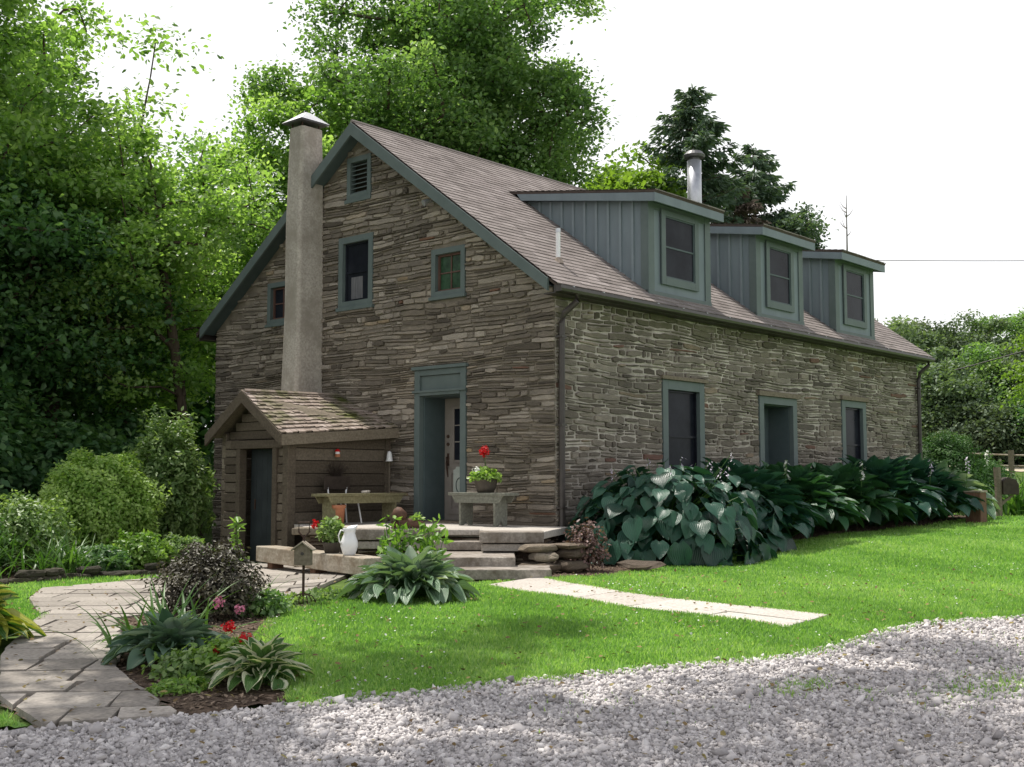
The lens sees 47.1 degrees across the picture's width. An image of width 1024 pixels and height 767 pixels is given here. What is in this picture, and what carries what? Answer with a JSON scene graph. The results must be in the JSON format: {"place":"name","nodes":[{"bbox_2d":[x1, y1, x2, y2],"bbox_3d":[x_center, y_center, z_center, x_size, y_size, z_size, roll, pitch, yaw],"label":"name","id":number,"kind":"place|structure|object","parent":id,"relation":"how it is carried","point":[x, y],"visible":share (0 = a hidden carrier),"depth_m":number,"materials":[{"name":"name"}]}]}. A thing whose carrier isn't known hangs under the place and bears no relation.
{"place":"outdoors","nodes":[
{"label":"outdoors","id":0,"kind":"place"},
{"bbox_2d":[0,563,350,727],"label":"paving","id":1,"kind":"structure","parent":0,"point":[49,699],"depth_m":8.74,"materials":[{"name":"grey stone"}]},
{"bbox_2d":[256,545,381,575],"bbox_3d":[-2.816,2.615,16.890,0.340,0.408,3.550,3,-6,-35],"label":"timber beam seat","id":2,"kind":"object","parent":1,"relation":"on","point":[275,557],"visible":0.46,"depth_m":16.46,"materials":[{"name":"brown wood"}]},
{"bbox_2d":[311,516,345,552],"bbox_3d":[-2.530,2.116,16.515,0.498,0.526,0.475,-4,-6,41],"label":"flower pot","id":3,"kind":"object","parent":2,"relation":"on","point":[328,530],"visible":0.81,"depth_m":16.43,"materials":[{"name":"ceramic"}]},
{"bbox_2d":[338,525,357,554],"bbox_3d":[-2.226,2.135,16.027,0.245,0.408,0.245,-1,-5,10],"label":"pitcher","id":4,"kind":"object","parent":2,"relation":"on","point":[349,543],"visible":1,"depth_m":15.95,"materials":[{"name":"white ceramic"}]},
{"bbox_2d":[391,507,425,528],"bbox_3d":[-1.531,1.990,17.400,0.523,0.327,0.257,1,-5,-11],"label":"boot planter","id":5,"kind":"object","parent":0,"point":[411,521],"visible":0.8,"depth_m":17.33,"materials":[{"name":"brown leather"}]},
{"bbox_2d":[0,471,1023,730],"bbox_3d":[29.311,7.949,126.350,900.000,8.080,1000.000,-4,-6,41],"label":"ground","id":6,"kind":"structure","parent":0,"point":[206,541],"depth_m":13.48,"materials":[{"name":"brown soil"}]},
{"bbox_2d":[0,582,46,643],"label":"gold edged hosta","id":7,"kind":"object","parent":6,"relation":"on","point":[13,621],"visible":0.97,"depth_m":9.63,"materials":[{"name":"green plant"}]},
{"bbox_2d":[0,400,52,515],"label":"understorey bush","id":8,"kind":"object","parent":6,"relation":"on","point":[13,463],"visible":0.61,"depth_m":22.09,"materials":[{"name":"green plant"}]},
{"bbox_2d":[3,418,147,512],"bbox_3d":[-8.755,2.094,23.804,4.139,2.804,3.608,1,-5,-10],"label":"understorey bush","id":9,"kind":"object","parent":6,"relation":"on","point":[49,453],"visible":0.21,"depth_m":23.38,"materials":[{"name":"green plant"}]},
{"bbox_2d":[0,556,168,578],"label":"soil bed","id":10,"kind":"object","parent":6,"relation":"on","point":[12,573],"visible":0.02,"depth_m":17.87,"materials":[{"name":"brown soil"}]},
{"bbox_2d":[0,515,29,571],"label":"perennial clump","id":11,"kind":"object","parent":10,"relation":"on","point":[3,542],"visible":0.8,"depth_m":16.77,"materials":[{"name":"green plant"}]},
{"bbox_2d":[0,488,80,574],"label":"perennial clump","id":12,"kind":"object","parent":10,"relation":"on","point":[19,519],"visible":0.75,"depth_m":17.46,"materials":[{"name":"green plant"}]},
{"bbox_2d":[0,516,133,578],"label":"strap leaf clump","id":13,"kind":"object","parent":10,"relation":"on","point":[69,560],"visible":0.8,"depth_m":16.73,"materials":[{"name":"green plant"}]},
{"bbox_2d":[62,543,132,571],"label":"perennial clump","id":14,"kind":"object","parent":10,"relation":"on","point":[109,551],"visible":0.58,"depth_m":17.42,"materials":[{"name":"green plant"}]},
{"bbox_2d":[32,446,171,551],"bbox_3d":[-6.990,2.108,19.896,2.236,2.077,2.317,-4,-6,41],"label":"round shrub","id":15,"kind":"object","parent":10,"relation":"on","point":[104,502],"visible":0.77,"depth_m":19.37,"materials":[{"name":"green plant"}]},
{"bbox_2d":[106,528,175,569],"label":"perennial clump","id":16,"kind":"object","parent":10,"relation":"on","point":[148,546],"visible":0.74,"depth_m":18.11,"materials":[{"name":"green plant"}]},
{"bbox_2d":[161,532,220,566],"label":"perennial clump","id":17,"kind":"object","parent":10,"relation":"on","point":[177,540],"visible":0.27,"depth_m":18.66,"materials":[{"name":"green plant"}]},
{"bbox_2d":[0,138,175,431],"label":"woodland tree","id":18,"kind":"object","parent":6,"relation":"on","point":[50,232],"visible":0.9,"depth_m":23.88,"materials":[{"name":"green plant"}]},
{"bbox_2d":[0,151,215,461],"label":"woodland tree","id":19,"kind":"object","parent":6,"relation":"on","point":[74,399],"visible":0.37,"depth_m":25.70,"materials":[{"name":"green plant"}]},
{"bbox_2d":[0,0,223,335],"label":"overhanging maple","id":20,"kind":"object","parent":6,"relation":"on","point":[30,125],"visible":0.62,"depth_m":25.17,"materials":[{"name":"green plant"}]},
{"bbox_2d":[10,232,215,487],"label":"woodland","id":21,"kind":"object","parent":6,"relation":"on","point":[207,413],"visible":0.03,"depth_m":41.65,"materials":[{"name":"green plant"}]},
{"bbox_2d":[0,562,238,584],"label":"stone edging","id":22,"kind":"object","parent":6,"relation":"on","point":[32,575],"visible":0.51,"depth_m":16.24,"materials":[{"name":"grey stone"}]},
{"bbox_2d":[1,151,256,423],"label":"woodland tree","id":23,"kind":"object","parent":6,"relation":"on","point":[202,362],"visible":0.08,"depth_m":30.61,"materials":[{"name":"green plant"}]},
{"bbox_2d":[56,397,213,521],"bbox_3d":[-8.737,1.959,26.482,3.896,3.350,3.337,1,-5,-7],"label":"understorey bush","id":24,"kind":"object","parent":6,"relation":"on","point":[133,423],"visible":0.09,"depth_m":26.26,"materials":[{"name":"green plant"}]},
{"bbox_2d":[15,102,286,538],"bbox_3d":[-7.792,-1.082,26.415,8.138,9.958,6.764,-4,-6,41],"label":"slender maple","id":25,"kind":"object","parent":6,"relation":"on","point":[159,242],"visible":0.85,"depth_m":25.87,"materials":[{"name":"green plant"}]},
{"bbox_2d":[122,403,220,539],"bbox_3d":[-6.289,1.822,21.458,2.206,2.894,1.756,-4,-6,41],"label":"tall shrub","id":26,"kind":"object","parent":6,"relation":"on","point":[168,463],"visible":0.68,"depth_m":21.08,"materials":[{"name":"green plant"}]},
{"bbox_2d":[94,129,260,430],"bbox_3d":[-10.224,-1.823,36.606,8.382,11.697,8.997,0,-5,6],"label":"woodland tree","id":27,"kind":"object","parent":6,"relation":"on","point":[197,144],"visible":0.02,"depth_m":35.64,"materials":[{"name":"green plant"}]},
{"bbox_2d":[117,604,299,714],"bbox_3d":[-2.662,2.147,9.725,2.070,0.133,5.476,1,-5,-6],"label":"soil bed","id":28,"kind":"object","parent":6,"relation":"on","point":[181,700],"visible":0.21,"depth_m":7.69,"materials":[{"name":"brown soil"}]},
{"bbox_2d":[2,573,289,659],"bbox_3d":[-2.646,1.774,9.146,1.765,0.630,1.846,-1,-5,7],"label":"daylily clump","id":29,"kind":"object","parent":28,"relation":"on","point":[128,627],"visible":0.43,"depth_m":9.10,"materials":[{"name":"green plant"}]},
{"bbox_2d":[100,608,230,670],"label":"silver hosta","id":30,"kind":"object","parent":28,"relation":"on","point":[169,629],"visible":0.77,"depth_m":8.58,"materials":[{"name":"green plant"}]},
{"bbox_2d":[141,647,216,682],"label":"ground cover clump","id":31,"kind":"object","parent":28,"relation":"on","point":[165,668],"visible":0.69,"depth_m":8.09,"materials":[{"name":"green plant"}]},
{"bbox_2d":[146,673,219,696],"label":"ground cover clump","id":32,"kind":"object","parent":28,"relation":"on","point":[176,686],"visible":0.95,"depth_m":7.69,"materials":[{"name":"green plant"}]},
{"bbox_2d":[140,535,271,622],"bbox_3d":[-2.905,1.929,11.253,1.184,0.926,1.219,-4,-6,41],"label":"smoke bush","id":33,"kind":"object","parent":28,"relation":"on","point":[204,568],"visible":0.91,"depth_m":11.06,"materials":[{"name":"purple plant"}]},
{"bbox_2d":[178,596,251,678],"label":"geranium plant","id":34,"kind":"object","parent":28,"relation":"on","point":[214,648],"visible":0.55,"depth_m":8.24,"materials":[{"name":"green plant"}]},
{"bbox_2d":[200,632,314,692],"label":"variegated hosta","id":35,"kind":"object","parent":28,"relation":"on","point":[255,658],"visible":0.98,"depth_m":7.86,"materials":[{"name":"green plant"}]},
{"bbox_2d":[236,583,294,617],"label":"shrub","id":36,"kind":"object","parent":28,"relation":"on","point":[270,601],"visible":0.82,"depth_m":11.22,"materials":[{"name":"green plant"}]},
{"bbox_2d":[291,522,315,604],"bbox_3d":[-2.170,1.905,12.235,0.281,0.927,0.028,0,-5,0],"label":"birdhouse on a post","id":37,"kind":"object","parent":28,"relation":"in","point":[303,593],"visible":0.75,"depth_m":12.21,"materials":[{"name":"metal"}]},
{"bbox_2d":[291,541,315,564],"bbox_3d":[-2.170,1.762,12.222,0.230,0.250,0.190,0,-5,0],"label":"birdhouse","id":38,"kind":"object","parent":37,"relation":"attached to","point":[303,552],"visible":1,"depth_m":12.16,"materials":[{"name":"grey wood"}]},
{"bbox_2d":[280,586,349,604],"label":"ground cover clump","id":39,"kind":"object","parent":28,"relation":"on","point":[328,593],"visible":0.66,"depth_m":12.41,"materials":[{"name":"green plant"}]},
{"bbox_2d":[116,515,965,713],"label":"mulch","id":40,"kind":"object","parent":28,"relation":"on","point":[193,705],"visible":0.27,"depth_m":10.08,"materials":[{"name":"brown soil"}]},
{"bbox_2d":[181,76,392,306],"bbox_3d":[-5.447,-2.121,31.554,6.441,12.292,6.231,1,-5,-9],"label":"sugar maple","id":41,"kind":"object","parent":6,"relation":"on","point":[297,105],"visible":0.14,"depth_m":30.73,"materials":[{"name":"green plant"}]},
{"bbox_2d":[204,389,400,562],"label":"log shed","id":42,"kind":"structure","parent":6,"relation":"on","point":[287,444],"depth_m":20.09,"materials":[{"name":"brown wood"}]},
{"bbox_2d":[250,449,271,562],"bbox_3d":[-4.159,2.076,19.968,0.925,1.930,0.050,-4,-6,41],"label":"door","id":43,"kind":"structure","parent":42,"relation":"in","point":[261,464],"depth_m":20.09,"materials":[{"name":"wood"}]},
{"bbox_2d":[215,0,636,202],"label":"sugar maple","id":44,"kind":"object","parent":6,"relation":"on","point":[456,75],"visible":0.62,"depth_m":31.93,"materials":[{"name":"green plant"}]},
{"bbox_2d":[292,521,566,564],"bbox_3d":[-1.330,2.614,17.986,5.013,0.835,3.202,-4,-6,41],"label":"stone stoop","id":45,"kind":"object","parent":6,"relation":"on","point":[507,538],"visible":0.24,"depth_m":17.16,"materials":[{"name":"grey stone"}]},
{"bbox_2d":[324,476,361,522],"bbox_3d":[-2.818,1.947,19.659,0.380,0.782,0.600,-4,-6,37],"label":"garden chair","id":46,"kind":"object","parent":45,"relation":"on","point":[336,482],"visible":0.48,"depth_m":19.75,"materials":[{"name":"brown paint"}]},
{"bbox_2d":[311,493,405,522],"bbox_3d":[-2.527,2.078,19.561,0.360,0.500,1.850,-4,-6,38],"label":"plank bench","id":47,"kind":"object","parent":45,"relation":"on","point":[388,501],"visible":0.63,"depth_m":19.34,"materials":[{"name":"brown wood"}]},
{"bbox_2d":[448,492,518,526],"bbox_3d":[-0.460,1.988,18.582,1.220,0.520,0.340,-4,-6,41],"label":"plank bench","id":48,"kind":"object","parent":45,"relation":"on","point":[467,500],"visible":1,"depth_m":18.42,"materials":[{"name":"grey paint"}]},
{"bbox_2d":[467,445,502,492],"bbox_3d":[-0.435,1.351,18.610,0.580,0.753,0.600,0,-5,-2],"label":"flower pot","id":49,"kind":"object","parent":48,"relation":"on","point":[485,478],"visible":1,"depth_m":18.47,"materials":[{"name":"ceramic"}]},
{"bbox_2d":[447,550,480,550],"bbox_3d":[-0.442,2.469,15.802,1.916,0.368,1.806,0,-5,0],"label":"step base","id":50,"kind":"object","parent":6,"relation":"on","point":[463,550],"visible":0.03,"depth_m":16.71,"materials":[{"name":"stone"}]},
{"bbox_2d":[434,539,481,549],"bbox_3d":[-0.649,2.325,16.943,1.021,0.120,0.665,0,-5,0],"label":"stone step","id":51,"kind":"object","parent":50,"relation":"on","point":[465,545],"visible":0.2,"depth_m":16.62,"materials":[{"name":"grey stone"}]},
{"bbox_2d":[415,551,515,566],"bbox_3d":[-0.705,2.390,16.034,1.512,0.130,1.470,0,-5,0],"label":"stone step","id":52,"kind":"object","parent":50,"relation":"on","point":[480,559],"visible":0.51,"depth_m":15.32,"materials":[{"name":"grey stone"}]},
{"bbox_2d":[457,565,551,579],"bbox_3d":[-0.229,2.440,15.169,1.460,0.130,0.748,0,-5,0],"label":"stone step","id":53,"kind":"object","parent":50,"relation":"on","point":[517,572],"visible":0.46,"depth_m":14.81,"materials":[{"name":"grey stone"}]},
{"bbox_2d":[0,614,1023,766],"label":"gravel stones","id":54,"kind":"object","parent":6,"relation":"on","point":[602,744],"visible":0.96,"depth_m":6.81,"materials":[{"name":"grey gravel"}]},
{"bbox_2d":[196,112,934,559],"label":"stone house","id":55,"kind":"structure","parent":6,"relation":"on","point":[558,348],"depth_m":21.48,"materials":[{"name":"stone"}]},
{"bbox_2d":[265,281,284,327],"bbox_3d":[-4.578,-1.578,23.367,0.880,0.890,0.170,-4,-6,41],"label":"window","id":56,"kind":"structure","parent":55,"relation":"in","point":[275,291],"depth_m":23.53,"materials":[{"name":"blue paint"}]},
{"bbox_2d":[335,232,373,311],"bbox_3d":[-2.890,-2.063,21.914,1.020,1.400,0.170,-4,-6,41],"label":"window","id":57,"kind":"structure","parent":55,"relation":"in","point":[356,256],"depth_m":21.98,"materials":[{"name":"blue paint"}]},
{"bbox_2d":[428,244,466,300],"bbox_3d":[-1.079,-1.905,20.299,0.870,0.900,0.170,-4,-6,41],"label":"window","id":58,"kind":"structure","parent":55,"relation":"in","point":[448,272],"depth_m":20.35,"materials":[{"name":"blue paint"}]},
{"bbox_2d":[445,398,459,519],"bbox_3d":[-0.850,1.316,20.545,0.940,2.140,0.124,-4,-6,41],"label":"door","id":59,"kind":"structure","parent":55,"relation":"in","point":[452,406],"depth_m":20.74,"materials":[{"name":"grey paint"}]},
{"bbox_2d":[659,375,708,478],"bbox_3d":[3.087,0.946,21.229,0.185,2.110,1.500,-4,-6,41],"label":"window","id":60,"kind":"structure","parent":55,"relation":"in","point":[683,398],"depth_m":21.35,"materials":[{"name":"blue paint"}]},
{"bbox_2d":[839,395,868,464],"bbox_3d":[7.676,1.362,26.418,0.185,2.130,1.360,-4,-6,41],"label":"window","id":61,"kind":"structure","parent":55,"relation":"in","point":[853,409],"depth_m":26.58,"materials":[{"name":"blue paint"}]},
{"bbox_2d":[580,166,650,189],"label":"bright tree","id":62,"kind":"object","parent":6,"relation":"on","point":[614,180],"visible":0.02,"depth_m":43.46,"materials":[{"name":"green plant"}]},
{"bbox_2d":[581,139,686,197],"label":"bright tree","id":63,"kind":"object","parent":6,"relation":"on","point":[656,177],"visible":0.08,"depth_m":45.10,"materials":[{"name":"green plant"}]},
{"bbox_2d":[636,83,751,223],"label":"spruce","id":64,"kind":"object","parent":6,"relation":"on","point":[702,132],"visible":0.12,"depth_m":45.80,"materials":[{"name":"green plant"}]},
{"bbox_2d":[714,187,771,223],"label":"spruce","id":65,"kind":"object","parent":6,"relation":"on","point":[744,210],"visible":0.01,"depth_m":46.83,"materials":[{"name":"green plant"}]},
{"bbox_2d":[714,143,810,236],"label":"spruce","id":66,"kind":"object","parent":6,"relation":"on","point":[761,178],"visible":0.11,"depth_m":48.64,"materials":[{"name":"green plant"}]},
{"bbox_2d":[552,515,988,576],"bbox_3d":[5.818,2.906,22.344,2.500,0.349,18.400,-4,-6,41],"label":"soil bed","id":67,"kind":"object","parent":6,"relation":"on","point":[871,528],"visible":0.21,"depth_m":22.63,"materials":[{"name":"brown soil"}]},
{"bbox_2d":[519,562,561,571],"bbox_3d":[0.370,2.461,15.681,0.613,0.137,0.428,0,-5,6],"label":"flat rock","id":68,"kind":"object","parent":67,"relation":"on","point":[555,567],"visible":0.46,"depth_m":15.64,"materials":[{"name":"stone"}]},
{"bbox_2d":[529,552,558,561],"bbox_3d":[0.418,2.328,15.763,0.428,0.122,0.285,-1,-5,15],"label":"flat rock","id":69,"kind":"object","parent":68,"relation":"on","point":[546,557],"visible":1,"depth_m":15.66,"materials":[{"name":"stone"}]},
{"bbox_2d":[518,544,557,552],"bbox_3d":[0.351,2.218,15.820,0.534,0.116,0.360,0,-5,-3],"label":"flat rock","id":70,"kind":"object","parent":69,"relation":"on","point":[539,548],"visible":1,"depth_m":15.72,"materials":[{"name":"stone"}]},
{"bbox_2d":[554,560,588,571],"bbox_3d":[0.776,2.456,15.832,0.496,0.153,0.395,-1,-5,12],"label":"flat rock","id":71,"kind":"object","parent":67,"relation":"on","point":[572,565],"visible":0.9,"depth_m":15.72,"materials":[{"name":"stone"}]},
{"bbox_2d":[562,517,611,571],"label":"bronze shrub","id":72,"kind":"object","parent":67,"relation":"on","point":[585,535],"visible":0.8,"depth_m":16.00,"materials":[{"name":"brown plant"}]},
{"bbox_2d":[617,560,665,570],"bbox_3d":[1.746,2.463,15.955,0.702,0.077,0.308,-2,9,20],"label":"flat rock","id":73,"kind":"object","parent":67,"relation":"on","point":[640,565],"visible":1,"depth_m":15.89,"materials":[{"name":"stone"}]},
{"bbox_2d":[558,453,777,565],"bbox_3d":[2.391,1.929,18.255,3.240,1.735,3.314,-4,-6,41],"label":"giant hosta","id":74,"kind":"object","parent":67,"relation":"on","point":[657,524],"visible":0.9,"depth_m":17.24,"materials":[{"name":"green plant"}]},
{"bbox_2d":[674,472,796,554],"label":"giant hosta","id":75,"kind":"object","parent":67,"relation":"on","point":[775,538],"visible":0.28,"depth_m":18.78,"materials":[{"name":"green plant"}]},
{"bbox_2d":[694,457,827,538],"bbox_3d":[3.819,2.036,20.173,3.239,1.552,3.115,-4,-6,41],"label":"giant hosta","id":76,"kind":"object","parent":67,"relation":"on","point":[807,517],"visible":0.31,"depth_m":19.59,"materials":[{"name":"green plant"}]},
{"bbox_2d":[755,461,868,535],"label":"giant hosta","id":77,"kind":"object","parent":67,"relation":"on","point":[817,488],"visible":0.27,"depth_m":21.09,"materials":[{"name":"green plant"}]},
{"bbox_2d":[803,460,917,531],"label":"giant hosta","id":78,"kind":"object","parent":67,"relation":"on","point":[886,504],"visible":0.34,"depth_m":22.52,"materials":[{"name":"green plant"}]},
{"bbox_2d":[832,455,953,525],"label":"giant hosta","id":79,"kind":"object","parent":67,"relation":"on","point":[893,474],"visible":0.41,"depth_m":24.12,"materials":[{"name":"green plant"}]},
{"bbox_2d":[880,452,987,521],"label":"giant hosta","id":80,"kind":"object","parent":67,"relation":"on","point":[943,480],"visible":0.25,"depth_m":25.59,"materials":[{"name":"green plant"}]},
{"bbox_2d":[922,460,1000,519],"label":"giant hosta","id":81,"kind":"object","parent":67,"relation":"on","point":[992,506],"visible":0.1,"depth_m":27.02,"materials":[{"name":"green plant"}]},
{"bbox_2d":[760,201,838,248],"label":"leaning pine","id":82,"kind":"object","parent":6,"relation":"on","point":[792,222],"visible":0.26,"depth_m":46.81,"materials":[{"name":"green plant"}]},
{"bbox_2d":[874,314,963,385],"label":"tree","id":83,"kind":"object","parent":6,"relation":"on","point":[925,340],"visible":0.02,"depth_m":86.63,"materials":[{"name":"green plant"}]},
{"bbox_2d":[887,316,982,364],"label":"tree","id":84,"kind":"object","parent":6,"relation":"on","point":[955,344],"visible":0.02,"depth_m":89.07,"materials":[{"name":"green plant"}]},
{"bbox_2d":[916,345,1016,457],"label":"tree","id":85,"kind":"object","parent":6,"relation":"on","point":[944,386],"visible":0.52,"depth_m":77.86,"materials":[{"name":"green plant"}]},
{"bbox_2d":[922,397,1023,467],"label":"tree","id":86,"kind":"object","parent":6,"relation":"on","point":[984,429],"visible":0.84,"depth_m":74.56,"materials":[{"name":"green plant"}]},
{"bbox_2d":[927,341,1023,406],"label":"tree","id":87,"kind":"object","parent":6,"relation":"on","point":[977,349],"visible":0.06,"depth_m":79.92,"materials":[{"name":"green plant"}]},
{"bbox_2d":[963,490,987,522],"bbox_3d":[10.143,2.790,25.683,0.380,0.900,0.420,-4,-6,41],"label":"wooden stump","id":88,"kind":"object","parent":6,"relation":"on","point":[979,516],"visible":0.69,"depth_m":25.55,"materials":[{"name":"brown wood"}]},
{"bbox_2d":[944,309,1023,361],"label":"tree","id":89,"kind":"object","parent":6,"relation":"on","point":[995,323],"visible":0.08,"depth_m":95.38,"materials":[{"name":"green plant"}]},
{"bbox_2d":[963,309,1023,357],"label":"tree","id":90,"kind":"object","parent":6,"relation":"on","point":[1014,320],"visible":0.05,"depth_m":96.46,"materials":[{"name":"green plant"}]},
{"bbox_2d":[965,455,1023,508],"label":"yew shrub","id":91,"kind":"object","parent":6,"relation":"on","point":[994,464],"visible":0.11,"depth_m":33.27,"materials":[{"name":"green plant"}]},
{"bbox_2d":[979,389,1023,464],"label":"tree","id":92,"kind":"object","parent":6,"relation":"on","point":[1019,416],"visible":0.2,"depth_m":74.95,"materials":[{"name":"green plant"}]},
{"bbox_2d":[984,342,1023,395],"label":"tree","id":93,"kind":"object","parent":6,"relation":"on","point":[1015,356],"visible":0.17,"depth_m":78.79,"materials":[{"name":"green plant"}]},
{"bbox_2d":[987,306,1023,415],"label":"lime tree","id":94,"kind":"object","parent":6,"relation":"on","point":[1020,388],"visible":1,"depth_m":60.81,"materials":[{"name":"green plant"}]},
{"bbox_2d":[0,0,1023,426],"label":"sky","id":95,"kind":"structure","parent":0,"point":[911,111],"materials":[{"name":"white"}]},
{"bbox_2d":[0,513,1023,732],"bbox_3d":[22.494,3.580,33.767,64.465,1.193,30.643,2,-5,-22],"label":"lawn","id":96,"kind":"structure","parent":0,"point":[742,601],"depth_m":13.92,"materials":[{"name":"green plant"}]},
{"bbox_2d":[334,545,481,604],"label":"hosta","id":97,"kind":"object","parent":96,"relation":"on","point":[408,575],"visible":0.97,"depth_m":12.16,"materials":[{"name":"green plant"}]},
{"bbox_2d":[376,514,453,562],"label":"flowering stems","id":98,"kind":"object","parent":96,"relation":"on","point":[429,541],"visible":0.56,"depth_m":13.13,"materials":[{"name":"green plant"}]},
{"bbox_2d":[5,567,1023,766],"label":"fallen leaves","id":99,"kind":"object","parent":96,"relation":"on","point":[722,732],"visible":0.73,"depth_m":8.10,"materials":[{"name":"brown plant"}]},
{"bbox_2d":[268,533,1021,694],"bbox_3d":[5.183,2.376,14.927,7.852,0.458,19.702,-4,-6,41],"label":"clover","id":100,"kind":"object","parent":96,"relation":"on","point":[601,622],"visible":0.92,"depth_m":10.73,"materials":[{"name":"green plant"}]},
{"bbox_2d":[922,429,992,493],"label":"yew shrub","id":101,"kind":"object","parent":96,"relation":"on","point":[939,450],"visible":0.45,"depth_m":31.90,"materials":[{"name":"green plant"}]},
{"bbox_2d":[984,472,1023,515],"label":"lily clump","id":102,"kind":"object","parent":96,"relation":"on","point":[1014,503],"visible":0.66,"depth_m":29.58,"materials":[{"name":"green plant"}]},
{"bbox_2d":[993,467,1018,516],"bbox_3d":[12.114,2.818,28.851,0.570,1.526,0.300,0,-5,0],"label":"post box","id":103,"kind":"object","parent":96,"relation":"on","point":[1006,486],"visible":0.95,"depth_m":28.77,"materials":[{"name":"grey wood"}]},
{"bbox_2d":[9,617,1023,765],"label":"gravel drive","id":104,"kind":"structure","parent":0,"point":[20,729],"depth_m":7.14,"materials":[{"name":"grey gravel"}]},
{"bbox_2d":[490,578,826,626],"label":"path","id":105,"kind":"structure","parent":0,"point":[769,615],"depth_m":11.97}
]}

